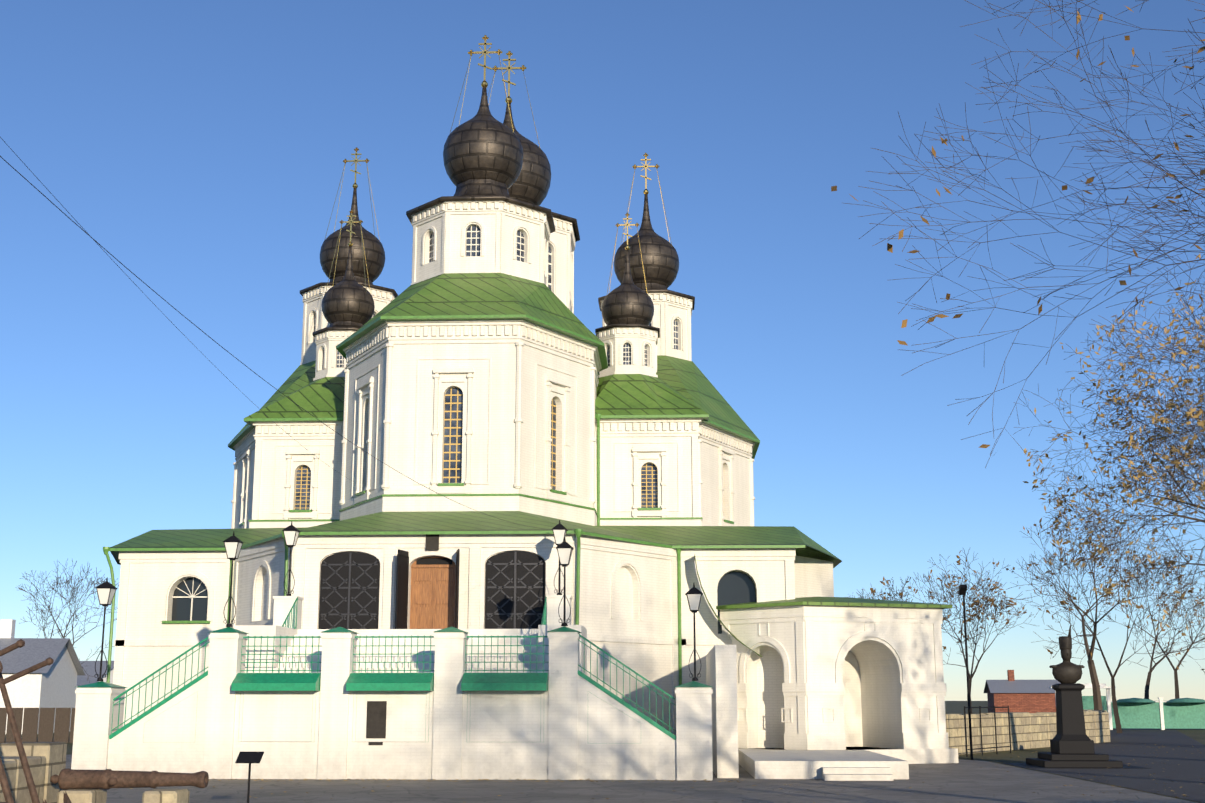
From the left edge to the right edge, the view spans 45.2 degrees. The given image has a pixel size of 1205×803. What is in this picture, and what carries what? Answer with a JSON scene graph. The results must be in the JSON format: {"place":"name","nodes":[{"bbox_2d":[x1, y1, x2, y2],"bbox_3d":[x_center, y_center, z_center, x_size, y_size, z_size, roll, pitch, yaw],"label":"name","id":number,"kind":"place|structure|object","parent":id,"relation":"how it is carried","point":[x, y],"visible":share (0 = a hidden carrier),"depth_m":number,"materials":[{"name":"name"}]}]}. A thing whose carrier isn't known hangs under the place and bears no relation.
{"place":"outdoors","nodes":[
{"label":"outdoors","id":0,"kind":"place"},
{"bbox_2d":[2,645,76,733],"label":"house walls","id":1,"kind":"structure","parent":0,"point":[55,686],"depth_m":86.39,"materials":[{"name":"white paint"}]},
{"bbox_2d":[0,619,15,707],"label":"house wall","id":2,"kind":"structure","parent":1,"relation":"attached to","point":[7,628],"depth_m":88.83,"materials":[{"name":"white paint"}]},
{"bbox_2d":[0,638,84,674],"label":"house roof","id":3,"kind":"structure","parent":1,"relation":"on","point":[32,652],"depth_m":87.07,"materials":[{"name":"grey metal"}]},
{"bbox_2d":[75,668,113,707],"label":"house walls","id":4,"kind":"structure","parent":0,"point":[111,676],"depth_m":154.51,"materials":[{"name":"white paint"}]},
{"bbox_2d":[77,661,113,684],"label":"house roof","id":5,"kind":"structure","parent":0,"point":[88,667],"depth_m":154.13,"materials":[{"name":"grey metal"}]},
{"bbox_2d":[343,343,595,510],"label":"church tower wall","id":6,"kind":"structure","parent":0,"point":[502,416],"depth_m":48.65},
{"bbox_2d":[415,214,546,285],"bbox_3d":[-4.606,-5.470,55.033,4.841,3.000,4.841,-1,-12,3],"label":"tower drum","id":7,"kind":"object","parent":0,"point":[487,262],"visible":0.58,"depth_m":52.87,"materials":[{"name":"white paint"}]},
{"bbox_2d":[0,0,1204,700],"label":"sky","id":8,"kind":"structure","parent":0,"point":[204,145],"materials":[{"name":"blue"}]},
{"bbox_2d":[5,701,1204,802],"bbox_3d":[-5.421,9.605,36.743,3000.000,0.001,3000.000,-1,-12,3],"label":"ground","id":9,"kind":"structure","parent":0,"point":[957,707],"depth_m":56.28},
{"bbox_2d":[0,708,74,742],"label":"fence","id":10,"kind":"object","parent":9,"relation":"on","point":[46,724],"visible":0.12,"depth_m":67.68,"materials":[{"name":"brown wood"}]},
{"bbox_2d":[15,559,118,682],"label":"tree","id":11,"kind":"object","parent":9,"relation":"on","point":[68,601],"visible":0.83,"depth_m":109.41,"materials":[{"name":"brown plant"}]},
{"bbox_2d":[113,200,930,747],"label":"wall trim","id":12,"kind":"structure","parent":9,"relation":"on","point":[519,334],"depth_m":49.00,"materials":[{"name":"white paint"}]},
{"bbox_2d":[234,448,254,528],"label":"wall","id":13,"kind":"structure","parent":12,"relation":"attached to","point":[238,491],"depth_m":57.21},
{"bbox_2d":[0,137,572,529],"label":"overhead wires","id":14,"kind":"object","parent":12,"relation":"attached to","point":[196,326],"visible":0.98,"depth_m":19.84,"materials":[{"name":"grey metal"}]},
{"bbox_2d":[259,439,342,521],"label":"wall","id":15,"kind":"structure","parent":12,"relation":"attached to","point":[326,488],"depth_m":54.05,"materials":[{"name":"white paint"}]},
{"bbox_2d":[315,340,346,377],"bbox_3d":[-10.278,-1.648,57.981,2.217,2.100,2.217,-1,-12,3],"label":"tower drum","id":16,"kind":"object","parent":12,"relation":"on","point":[329,369],"visible":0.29,"depth_m":56.98,"materials":[{"name":"white paint"}]},
{"bbox_2d":[312,246,374,336],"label":"dome","id":17,"kind":"structure","parent":12,"relation":"on","point":[347,302],"depth_m":57.65,"materials":[{"name":"metal"}]},
{"bbox_2d":[325,224,370,293],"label":"guy wires","id":18,"kind":"object","parent":17,"relation":"attached to","point":[337,255],"visible":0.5,"depth_m":58.98,"materials":[{"name":"gold metal"}]},
{"bbox_2d":[339,210,362,245],"bbox_3d":[-10.278,-7.081,59.098,0.982,1.594,0.185,-1,-12,3],"label":"cross","id":19,"kind":"object","parent":17,"relation":"on","point":[351,222],"visible":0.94,"depth_m":59.13,"materials":[{"name":"gold metal"}]},
{"bbox_2d":[304,298,385,360],"bbox_3d":[-11.316,-3.062,64.757,3.788,3.500,3.788,-1,-12,3],"label":"tower drum","id":20,"kind":"object","parent":12,"relation":"on","point":[310,350],"visible":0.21,"depth_m":63.65,"materials":[{"name":"white paint"}]},
{"bbox_2d":[300,188,397,296],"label":"onion dome","id":21,"kind":"structure","parent":12,"relation":"on","point":[374,254],"depth_m":64.40,"materials":[{"name":"metal"}]},
{"bbox_2d":[325,163,379,240],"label":"guy wires","id":22,"kind":"object","parent":21,"relation":"attached to","point":[339,200],"visible":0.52,"depth_m":66.23,"materials":[{"name":"gold metal"}]},
{"bbox_2d":[343,147,368,187],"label":"cross","id":23,"kind":"object","parent":21,"relation":"on","point":[355,161],"visible":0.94,"depth_m":66.37,"materials":[{"name":"gold metal"}]},
{"bbox_2d":[110,273,841,567],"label":"church roofs","id":24,"kind":"structure","parent":12,"relation":"on","point":[678,386],"depth_m":51.27,"materials":[{"name":"green metal"}]},
{"bbox_2d":[406,87,554,232],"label":"dome","id":25,"kind":"structure","parent":12,"relation":"on","point":[483,154],"depth_m":54.63,"materials":[{"name":"metal"}]},
{"bbox_2d":[450,56,513,132],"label":"guy wires","id":26,"kind":"object","parent":25,"relation":"attached to","point":[464,95],"visible":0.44,"depth_m":56.52,"materials":[{"name":"metal"}]},
{"bbox_2d":[468,35,501,87],"bbox_3d":[-4.606,-13.321,56.648,1.376,2.231,0.260,-1,-12,3],"label":"cross","id":27,"kind":"object","parent":25,"relation":"on","point":[484,52],"visible":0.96,"depth_m":56.69,"materials":[{"name":"gold metal"}]},
{"bbox_2d":[313,225,677,367],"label":"windows","id":28,"kind":"structure","parent":12,"relation":"on","point":[473,237],"depth_m":53.67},
{"bbox_2d":[295,387,723,512],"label":"windows","id":29,"kind":"structure","parent":12,"relation":"attached to","point":[453,428],"depth_m":49.90,"materials":[{"name":"gold metal"}]},
{"bbox_2d":[503,103,579,241],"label":"onion dome","id":30,"kind":"structure","parent":12,"relation":"on","point":[531,184],"depth_m":65.59,"materials":[{"name":"metal"}]},
{"bbox_2d":[492,51,525,102],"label":"cross","id":31,"kind":"object","parent":30,"relation":"on","point":[508,68],"visible":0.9,"depth_m":67.91,"materials":[{"name":"gold metal"}]},
{"bbox_2d":[487,72,539,147],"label":"guy wires","id":32,"kind":"object","parent":30,"relation":"attached to","point":[529,100],"visible":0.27,"depth_m":67.58,"materials":[{"name":"gold metal"}]},
{"bbox_2d":[549,232,572,311],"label":"drum wall","id":33,"kind":"structure","parent":12,"relation":"on","point":[559,240],"depth_m":64.23,"materials":[{"name":"white paint"}]},
{"bbox_2d":[595,249,659,337],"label":"dome","id":34,"kind":"structure","parent":12,"relation":"on","point":[627,302],"depth_m":57.08,"materials":[{"name":"metal"}]},
{"bbox_2d":[615,213,638,249],"bbox_3d":[1.010,-6.889,58.543,0.982,1.594,0.185,-1,-12,3],"label":"cross","id":35,"kind":"object","parent":34,"relation":"on","point":[627,225],"visible":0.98,"depth_m":58.58,"materials":[{"name":"gold metal"}]},
{"bbox_2d":[606,228,647,296],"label":"guy wires","id":36,"kind":"object","parent":34,"relation":"attached to","point":[613,260],"visible":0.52,"depth_m":58.42,"materials":[{"name":"gold metal"}]},
{"bbox_2d":[600,337,655,374],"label":"drum wall","id":37,"kind":"structure","parent":12,"relation":"on","point":[638,365],"depth_m":56.47,"materials":[{"name":"white paint"}]},
{"bbox_2d":[598,194,694,310],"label":"onion dome","id":38,"kind":"structure","parent":12,"relation":"on","point":[660,259],"depth_m":63.67,"materials":[{"name":"metal"}]},
{"bbox_2d":[632,153,659,194],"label":"cross","id":39,"kind":"object","parent":38,"relation":"on","point":[645,191],"visible":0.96,"depth_m":65.68,"materials":[{"name":"gold metal"}]},
{"bbox_2d":[620,171,671,246],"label":"guy wires","id":40,"kind":"object","parent":38,"relation":"attached to","point":[662,202],"visible":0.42,"depth_m":65.53,"materials":[{"name":"metal"}]},
{"bbox_2d":[601,436,692,519],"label":"wall","id":41,"kind":"structure","parent":12,"relation":"attached to","point":[624,463],"depth_m":53.48,"materials":[{"name":"white paint"}]},
{"bbox_2d":[606,304,687,359],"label":"drum wall","id":42,"kind":"structure","parent":12,"relation":"on","point":[679,352],"depth_m":62.62,"materials":[{"name":"white paint"}]},
{"bbox_2d":[701,442,750,525],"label":"wall","id":43,"kind":"structure","parent":12,"relation":"attached to","point":[710,477],"depth_m":56.17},
{"bbox_2d":[130,744,1202,802],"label":"fallen leaves","id":44,"kind":"object","parent":9,"relation":"on","point":[663,780],"visible":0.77,"depth_m":35.88,"materials":[{"name":"orange plant"}]},
{"bbox_2d":[848,589,891,599],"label":"tree","id":45,"kind":"object","parent":9,"relation":"on","point":[869,595],"visible":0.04,"depth_m":149.01,"materials":[{"name":"brown plant"}]},
{"bbox_2d":[856,577,970,650],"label":"tree","id":46,"kind":"object","parent":9,"relation":"on","point":[901,597],"visible":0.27,"depth_m":95.34,"materials":[{"name":"brown plant"}]},
{"bbox_2d":[959,584,972,759],"bbox_3d":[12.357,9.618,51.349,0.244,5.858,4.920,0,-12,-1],"label":"floodlight pole","id":47,"kind":"object","parent":9,"relation":"on","point":[962,589],"visible":0.65,"depth_m":49.30,"materials":[{"name":"black metal"}]},
{"bbox_2d":[900,549,1035,713],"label":"tree","id":48,"kind":"object","parent":9,"relation":"on","point":[974,601],"visible":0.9,"depth_m":104.77,"materials":[{"name":"brown plant"}]},
{"bbox_2d":[964,706,1010,756],"bbox_3d":[14.127,12.041,52.932,0.048,1.750,4.549,-8,-14,34],"label":"metal fence","id":49,"kind":"object","parent":9,"relation":"on","point":[982,748],"visible":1,"depth_m":52.51,"materials":[{"name":"black metal"}]},
{"bbox_2d":[831,0,1204,467],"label":"tree","id":50,"kind":"object","parent":9,"relation":"on","point":[933,152],"visible":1,"depth_m":14.99,"materials":[{"name":"brown plant"}]},
{"bbox_2d":[945,711,1110,754],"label":"stone wall","id":51,"kind":"structure","parent":9,"relation":"on","point":[1028,730],"depth_m":57.56,"materials":[{"name":"stone"}]},
{"bbox_2d":[1001,763,1150,768],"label":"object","id":52,"kind":"structure","parent":9,"relation":"on","point":[1023,765],"depth_m":42.91,"materials":[{"name":"black stone"}]},
{"bbox_2d":[1026,683,1122,767],"bbox_3d":[14.330,9.891,44.266,2.300,2.470,2.300,-1,-12,3],"label":"bust monument pedestal","id":53,"kind":"object","parent":52,"relation":"on","point":[1071,743],"visible":0.98,"depth_m":43.87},
{"bbox_2d":[1049,625,1084,682],"bbox_3d":[14.330,7.809,44.694,1.080,1.782,0.552,-1,-12,3],"label":"bust monument","id":54,"kind":"object","parent":53,"relation":"on","point":[1066,670],"visible":1,"depth_m":44.47,"materials":[{"name":"metal"}]},
{"bbox_2d":[985,486,1204,709],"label":"tree","id":55,"kind":"object","parent":9,"relation":"on","point":[1097,701],"visible":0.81,"depth_m":73.42,"materials":[{"name":"brown plant"}]},
{"bbox_2d":[1049,684,1166,729],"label":"gate posts","id":56,"kind":"object","parent":9,"relation":"on","point":[1109,701],"visible":0.48,"depth_m":95.50,"materials":[{"name":"white paint"}]},
{"bbox_2d":[1082,696,1204,728],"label":"green fence boards","id":57,"kind":"object","parent":56,"relation":"attached to","point":[1184,713],"visible":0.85,"depth_m":95.05,"materials":[{"name":"green metal"}]},
{"bbox_2d":[1014,250,1204,635],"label":"tree","id":58,"kind":"object","parent":9,"relation":"on","point":[1133,443],"visible":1,"depth_m":44.64,"materials":[{"name":"brown plant"}]},
{"bbox_2d":[1032,294,1204,591],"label":"tree","id":59,"kind":"object","parent":9,"relation":"on","point":[1182,516],"visible":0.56,"depth_m":58.39,"materials":[{"name":"brown plant"}]},
{"bbox_2d":[1058,413,1204,611],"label":"tree","id":60,"kind":"object","parent":9,"relation":"on","point":[1170,561],"visible":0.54,"depth_m":73.35,"materials":[{"name":"brown plant"}]},
{"bbox_2d":[1086,9,1204,376],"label":"tree","id":61,"kind":"object","parent":9,"relation":"on","point":[1122,282],"visible":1,"depth_m":12.75,"materials":[{"name":"brown plant"}]},
{"bbox_2d":[1102,556,1204,698],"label":"tree","id":62,"kind":"object","parent":9,"relation":"on","point":[1176,679],"visible":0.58,"depth_m":128.59,"materials":[{"name":"brown plant"}]},
{"bbox_2d":[1125,548,1204,698],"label":"tree","id":63,"kind":"object","parent":9,"relation":"on","point":[1147,685],"visible":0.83,"depth_m":109.82,"materials":[{"name":"brown plant"}]},
{"bbox_2d":[1153,83,1204,249],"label":"tree","id":64,"kind":"object","parent":9,"relation":"on","point":[1197,246],"visible":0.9,"depth_m":13.52,"materials":[{"name":"brown plant"}]},
{"bbox_2d":[65,755,1196,802],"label":"square paving","id":65,"kind":"structure","parent":0,"point":[962,781],"depth_m":32.27,"materials":[{"name":"grey stone"}]},
{"bbox_2d":[0,756,45,802],"bbox_3d":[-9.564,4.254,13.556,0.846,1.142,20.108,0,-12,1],"label":"stone block","id":66,"kind":"structure","parent":65,"relation":"on","point":[15,775],"depth_m":22.58,"materials":[{"name":"stone"}]},
{"bbox_2d":[0,639,46,802],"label":"anchor","id":67,"kind":"object","parent":65,"relation":"on","point":[4,783],"visible":1,"depth_m":19.17,"materials":[{"name":"orange metal"}]},
{"bbox_2d":[0,742,66,802],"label":"stone wall","id":68,"kind":"structure","parent":65,"relation":"on","point":[54,753],"depth_m":23.62,"materials":[{"name":"stone"}]},
{"bbox_2d":[0,657,71,802],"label":"wooden poles","id":69,"kind":"object","parent":65,"relation":"on","point":[22,753],"visible":1,"depth_m":20.60,"materials":[{"name":"brown wood"}]},
{"bbox_2d":[57,789,189,802],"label":"cannon supports","id":70,"kind":"object","parent":65,"relation":"on","point":[148,796],"visible":0.95,"depth_m":22.87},
{"bbox_2d":[50,768,208,789],"bbox_3d":[-7.619,6.074,23.243,2.552,0.335,0.531,-1,-12,3],"label":"cannon","id":71,"kind":"object","parent":70,"relation":"on","point":[68,778],"visible":1,"depth_m":23.14,"materials":[{"name":"metal"}]},
{"bbox_2d":[235,752,263,802],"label":"info stand","id":72,"kind":"object","parent":65,"relation":"on","point":[249,757],"visible":1,"depth_m":24.85,"materials":[{"name":"black metal"}]},
{"bbox_2d":[71,595,712,779],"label":"staircase wall","id":73,"kind":"structure","parent":65,"relation":"on","point":[585,734],"depth_m":37.05,"materials":[{"name":"white paint"}]},
{"bbox_2d":[282,521,299,595],"bbox_3d":[-9.186,4.630,42.537,0.460,2.220,0.460,-1,-12,3],"label":"lantern","id":74,"kind":"object","parent":73,"relation":"on","point":[291,532],"visible":1,"depth_m":42.51,"materials":[{"name":"black metal"}]},
{"bbox_2d":[366,701,386,744],"bbox_3d":[-5.791,8.234,37.024,0.500,1.100,0.035,-1,-12,3],"label":"memorial plaque","id":75,"kind":"object","parent":73,"relation":"attached to","point":[376,720],"visible":0.89,"depth_m":37.02,"materials":[{"name":"brown metal"}]},
{"bbox_2d":[143,691,639,741],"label":"terrace panel lines","id":76,"kind":"object","parent":73,"relation":"attached to","point":[356,709],"visible":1,"depth_m":37.11,"materials":[{"name":"white"}]},
{"bbox_2d":[77,597,711,739],"bbox_3d":[-5.339,7.096,39.126,16.520,3.918,4.660,-1,-12,3],"label":"railing","id":77,"kind":"object","parent":73,"relation":"on","point":[365,681],"visible":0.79,"depth_m":37.17,"materials":[{"name":"green metal"}]},
{"bbox_2d":[95,577,116,680],"bbox_3d":[-13.195,6.014,38.245,0.460,2.720,0.460,-1,-12,3],"label":"lantern","id":78,"kind":"object","parent":77,"relation":"on","point":[106,590],"visible":1,"depth_m":38.27,"materials":[{"name":"black metal"}]},
{"bbox_2d":[223,531,242,626],"bbox_3d":[-9.822,4.694,38.281,0.460,2.520,0.460,-1,-12,3],"label":"lantern","id":79,"kind":"object","parent":77,"relation":"on","point":[233,544],"visible":1,"depth_m":38.29,"materials":[{"name":"black metal"}]},
{"bbox_2d":[556,537,573,625],"bbox_3d":[-0.991,4.713,37.874,0.460,2.320,0.460,-1,-12,3],"label":"lantern","id":80,"kind":"object","parent":77,"relation":"on","point":[564,549],"visible":1,"depth_m":37.86,"materials":[{"name":"black metal"}]},
{"bbox_2d":[685,583,702,680],"bbox_3d":[2.389,5.972,37.543,0.460,2.520,0.460,-1,-12,3],"label":"lantern","id":81,"kind":"object","parent":77,"relation":"on","point":[693,594],"visible":1,"depth_m":37.55,"materials":[{"name":"black metal"}]},
{"bbox_2d":[122,547,833,746],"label":"church wall","id":82,"kind":"structure","parent":73,"relation":"on","point":[652,663],"depth_m":47.05,"materials":[{"name":"white paint"}]},
{"bbox_2d":[171,577,207,620],"bbox_3d":[-13.873,6.693,48.918,1.370,1.510,0.001,-1,-12,3],"label":"arched window","id":83,"kind":"structure","parent":82,"relation":"in","point":[181,609],"depth_m":48.90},
{"bbox_2d":[319,549,544,628],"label":"doorways","id":84,"kind":"structure","parent":82,"relation":"in","point":[499,599],"depth_m":43.67,"materials":[{"name":"metal"}]},
{"bbox_2d":[321,551,542,628],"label":"window grilles","id":85,"kind":"object","parent":84,"relation":"attached to","point":[349,587],"visible":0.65,"depth_m":43.67,"materials":[{"name":"black metal"}]},
{"bbox_2d":[426,534,438,549],"bbox_3d":[-5.158,4.257,43.850,0.400,0.500,0.040,-1,-12,3],"label":"wall plaque","id":86,"kind":"object","parent":82,"relation":"attached to","point":[432,542],"visible":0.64,"depth_m":43.83,"materials":[{"name":"black metal"}]},
{"bbox_2d":[410,556,455,628],"bbox_3d":[-5.137,5.850,44.002,1.440,2.320,0.120,-1,-12,3],"label":"church door wood","id":87,"kind":"object","parent":82,"relation":"in","point":[432,600],"visible":0.75,"depth_m":43.97,"materials":[{"name":"brown wood"}]},
{"bbox_2d":[261,566,632,619],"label":"wall niches","id":88,"kind":"object","parent":82,"relation":"in","point":[623,596],"visible":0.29,"depth_m":45.97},
{"bbox_2d":[103,314,804,684],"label":"roof edge trim","id":89,"kind":"structure","parent":82,"relation":"attached to","point":[521,316],"depth_m":48.50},
{"bbox_2d":[717,571,755,633],"bbox_3d":[4.463,6.695,48.183,1.320,2.110,0.001,-1,-12,3],"label":"dark church door","id":90,"kind":"structure","parent":82,"relation":"in","point":[735,587],"depth_m":48.26,"materials":[{"name":"grey glass"}]},
{"bbox_2d":[551,520,567,594],"bbox_3d":[-1.254,4.559,42.190,0.460,2.220,0.460,-1,-12,3],"label":"lantern","id":91,"kind":"object","parent":73,"relation":"on","point":[560,532],"visible":0.75,"depth_m":42.16,"materials":[{"name":"black metal"}]},
{"bbox_2d":[706,645,958,780],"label":"porch platform","id":92,"kind":"structure","parent":65,"relation":"on","point":[868,764],"depth_m":37.68,"materials":[{"name":"white concrete"}]},
{"bbox_2d":[729,621,937,749],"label":"side porch walls","id":93,"kind":"structure","parent":65,"relation":"on","point":[872,707],"depth_m":46.58,"materials":[{"name":"white paint"}]},
{"bbox_2d":[694,555,951,656],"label":"porch roof","id":94,"kind":"structure","parent":93,"relation":"on","point":[835,601],"depth_m":46.67,"materials":[{"name":"green metal"}]},
{"bbox_2d":[720,605,948,749],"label":"porch trim","id":95,"kind":"structure","parent":93,"relation":"attached to","point":[801,689],"depth_m":46.04,"materials":[{"name":"white paint"}]},
{"bbox_2d":[987,687,1055,712],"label":"house walls","id":96,"kind":"structure","parent":0,"point":[1020,702],"depth_m":169.13,"materials":[{"name":"red brick"}]},
{"bbox_2d":[984,680,1059,692],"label":"house roof","id":97,"kind":"structure","parent":96,"relation":"on","point":[1020,686],"depth_m":170.81,"materials":[{"name":"grey metal"}]},
{"bbox_2d":[1002,670,1055,708],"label":"house trim","id":98,"kind":"structure","parent":96,"relation":"attached to","point":[1033,702],"depth_m":169.24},
{"bbox_2d":[1027,728,1204,802],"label":"asphalt path","id":99,"kind":"structure","parent":0,"point":[1186,775],"depth_m":44.96,"materials":[{"name":"grey asphalt"}]},
{"bbox_2d":[1022,546,1191,732],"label":"tree","id":100,"kind":"object","parent":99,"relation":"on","point":[1117,718],"visible":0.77,"depth_m":87.02,"materials":[{"name":"brown plant"}]}
]}

